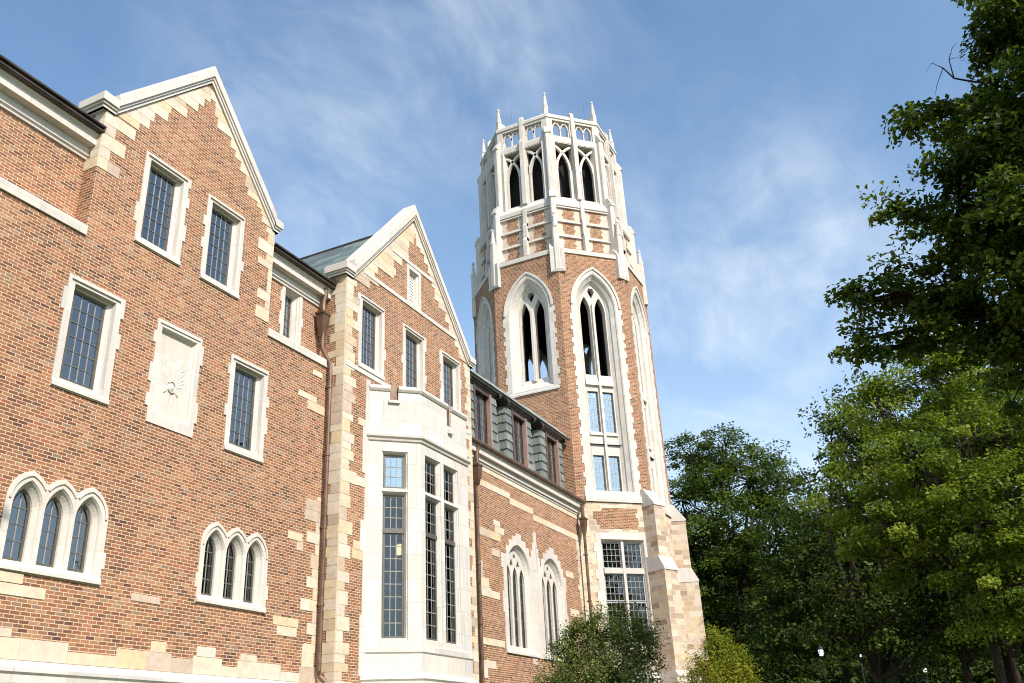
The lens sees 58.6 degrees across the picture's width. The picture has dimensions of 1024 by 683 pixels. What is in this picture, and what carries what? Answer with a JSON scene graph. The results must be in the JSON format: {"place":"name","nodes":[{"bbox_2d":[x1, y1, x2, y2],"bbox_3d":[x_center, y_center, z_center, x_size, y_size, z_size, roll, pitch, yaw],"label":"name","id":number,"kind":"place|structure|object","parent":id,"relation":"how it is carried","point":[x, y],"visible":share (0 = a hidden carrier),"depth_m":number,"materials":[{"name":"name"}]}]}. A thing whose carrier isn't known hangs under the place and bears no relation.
{"place":"outdoors","nodes":[
{"label":"outdoors","id":0,"kind":"place"},
{"bbox_2d":[0,54,594,682],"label":"academic hall","id":1,"kind":"structure","parent":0,"point":[238,444],"depth_m":21.27,"materials":[{"name":"brick"}]},
{"bbox_2d":[0,471,108,585],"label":"window","id":2,"kind":"structure","parent":1,"relation":"in","point":[46,530],"depth_m":16.49,"materials":[{"name":"stone"}]},
{"bbox_2d":[50,273,125,405],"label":"window","id":3,"kind":"structure","parent":1,"relation":"in","point":[89,339],"depth_m":18.10,"materials":[{"name":"stone"}]},
{"bbox_2d":[133,150,191,266],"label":"window","id":4,"kind":"structure","parent":1,"relation":"in","point":[158,176],"depth_m":20.72,"materials":[{"name":"stone"}]},
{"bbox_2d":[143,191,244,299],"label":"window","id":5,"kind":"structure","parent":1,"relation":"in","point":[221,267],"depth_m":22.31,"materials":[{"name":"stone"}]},
{"bbox_2d":[194,522,267,613],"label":"window","id":6,"kind":"structure","parent":1,"relation":"in","point":[233,566],"depth_m":20.15,"materials":[{"name":"stone"}]},
{"bbox_2d":[223,354,268,463],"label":"window","id":7,"kind":"structure","parent":1,"relation":"in","point":[246,421],"depth_m":21.83,"materials":[{"name":"stone"}]},
{"bbox_2d":[278,285,302,344],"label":"window","id":8,"kind":"structure","parent":1,"relation":"in","point":[290,314],"depth_m":24.80,"materials":[{"name":"stone"}]},
{"bbox_2d":[357,291,385,380],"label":"window","id":9,"kind":"structure","parent":1,"relation":"in","point":[370,316],"depth_m":26.84,"materials":[{"name":"stone"}]},
{"bbox_2d":[396,498,401,557],"bbox_3d":[-3.067,4.455,25.220,0.220,3.000,0.220,-14,-27,23],"label":"hanging lantern","id":10,"kind":"object","parent":1,"relation":"hanging from","point":[398,551],"visible":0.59,"depth_m":24.61,"materials":[{"name":"white"}]},
{"bbox_2d":[401,323,426,389],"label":"window","id":11,"kind":"structure","parent":1,"relation":"in","point":[414,344],"depth_m":28.85,"materials":[{"name":"stone"}]},
{"bbox_2d":[407,263,420,309],"bbox_3d":[-3.272,-1.731,29.647,0.220,1.390,0.840,-14,-27,23],"label":"window","id":12,"kind":"structure","parent":1,"relation":"in","point":[413,276],"depth_m":29.78,"materials":[{"name":"stone"}]},
{"bbox_2d":[358,379,477,682],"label":"bay window","id":13,"kind":"structure","parent":1,"relation":"in","point":[415,622],"depth_m":25.04,"materials":[{"name":"stone"}]},
{"bbox_2d":[439,349,461,411],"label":"window","id":14,"kind":"structure","parent":1,"relation":"in","point":[451,383],"depth_m":30.76,"materials":[{"name":"stone"}]},
{"bbox_2d":[501,533,539,657],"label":"window","id":15,"kind":"structure","parent":1,"relation":"in","point":[519,603],"depth_m":32.85,"materials":[{"name":"stone"}]},
{"bbox_2d":[537,547,568,662],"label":"window","id":16,"kind":"structure","parent":1,"relation":"in","point":[552,584],"depth_m":35.44,"materials":[{"name":"stone"}]},
{"bbox_2d":[0,0,1023,566],"label":"sky","id":17,"kind":"structure","parent":0,"point":[744,133],"materials":[{"name":"blue"}]},
{"bbox_2d":[470,92,708,682],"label":"bell tower","id":18,"kind":"structure","parent":0,"point":[558,285],"depth_m":44.35,"materials":[{"name":"stone"}]},
{"bbox_2d":[476,297,495,385],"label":"arch window","id":19,"kind":"structure","parent":18,"relation":"in","point":[484,332],"depth_m":47.08,"materials":[{"name":"stone"}]},
{"bbox_2d":[503,272,560,397],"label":"arch window","id":20,"kind":"structure","parent":18,"relation":"in","point":[528,286],"depth_m":44.11,"materials":[{"name":"stone"}]},
{"bbox_2d":[528,345,548,376],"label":"arch window","id":21,"kind":"structure","parent":18,"relation":"in","point":[542,353],"depth_m":51.29,"materials":[{"name":"stone"}]},
{"bbox_2d":[583,342,591,374],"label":"arch window","id":22,"kind":"structure","parent":18,"relation":"in","point":[587,357],"depth_m":50.96,"materials":[{"name":"stone"}]},
{"bbox_2d":[570,267,641,502],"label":"arch window","id":23,"kind":"structure","parent":18,"relation":"in","point":[611,474],"depth_m":42.52,"materials":[{"name":"stone"}]},
{"bbox_2d":[593,532,654,650],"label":"window","id":24,"kind":"structure","parent":18,"relation":"in","point":[621,572],"depth_m":39.08,"materials":[{"name":"stone"}]},
{"bbox_2d":[630,286,671,517],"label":"arch window","id":25,"kind":"structure","parent":18,"relation":"in","point":[640,328],"depth_m":45.14,"materials":[{"name":"stone"}]},
{"label":"ground","id":26,"kind":"structure","parent":0,"visible":0},
{"bbox_2d":[527,597,672,682],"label":"shrub","id":27,"kind":"object","parent":26,"relation":"on","point":[604,668],"visible":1,"depth_m":22.85,"materials":[{"name":"green plant"}]},
{"bbox_2d":[670,621,762,682],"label":"shrub","id":28,"kind":"object","parent":26,"relation":"on","point":[728,673],"visible":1,"depth_m":28.53,"materials":[{"name":"green plant"}]},
{"bbox_2d":[664,421,836,682],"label":"broadleaf tree","id":29,"kind":"object","parent":26,"relation":"on","point":[732,563],"visible":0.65,"depth_m":58.85,"materials":[{"name":"green plant"}]},
{"bbox_2d":[817,644,826,682],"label":"street lamp","id":30,"kind":"object","parent":26,"relation":"on","point":[820,648],"visible":0.78,"depth_m":45.10,"materials":[{"name":"black paint"}]},
{"bbox_2d":[729,495,925,682],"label":"broadleaf tree","id":31,"kind":"object","parent":26,"relation":"on","point":[800,572],"visible":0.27,"depth_m":49.55,"materials":[{"name":"green plant"}]},
{"bbox_2d":[691,525,1023,682],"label":"woodland","id":32,"kind":"object","parent":26,"relation":"on","point":[796,672],"visible":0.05,"depth_m":63.05,"materials":[{"name":"green plant"}]},
{"bbox_2d":[860,654,864,682],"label":"street lamp","id":33,"kind":"object","parent":26,"relation":"on","point":[862,670],"visible":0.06,"depth_m":54.92,"materials":[{"name":"black paint"}]},
{"bbox_2d":[865,653,938,682],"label":"shrub","id":34,"kind":"object","parent":26,"relation":"on","point":[898,678],"visible":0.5,"depth_m":39.86,"materials":[{"name":"green plant"}]},
{"bbox_2d":[790,344,1023,682],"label":"evergreen tree","id":35,"kind":"object","parent":26,"relation":"on","point":[881,669],"visible":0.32,"depth_m":35.45,"materials":[{"name":"green plant"}]},
{"bbox_2d":[798,319,1023,682],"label":"maple tree","id":36,"kind":"object","parent":26,"relation":"on","point":[981,575],"visible":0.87,"depth_m":27.62,"materials":[{"name":"green plant"}]},
{"bbox_2d":[823,0,1023,419],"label":"oak tree","id":37,"kind":"object","parent":26,"relation":"on","point":[991,228],"visible":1,"depth_m":17.89,"materials":[{"name":"green plant"}]},
{"bbox_2d":[843,359,1023,682],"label":"broadleaf tree","id":38,"kind":"object","parent":26,"relation":"on","point":[1008,670],"visible":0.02,"depth_m":43.75,"materials":[{"name":"green plant"}]},
{"bbox_2d":[864,545,1021,682],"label":"shade tree","id":39,"kind":"object","parent":26,"relation":"on","point":[962,649],"visible":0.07,"depth_m":35.68,"materials":[{"name":"green plant"}]},
{"bbox_2d":[867,548,1023,682],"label":"broadleaf tree","id":40,"kind":"object","parent":26,"relation":"on","point":[976,658],"depth_m":40.84,"materials":[{"name":"green plant"}]},
{"bbox_2d":[896,513,1023,682],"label":"shade tree","id":41,"kind":"object","parent":26,"relation":"on","point":[1008,648],"visible":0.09,"depth_m":32.32,"materials":[{"name":"green plant"}]}
]}

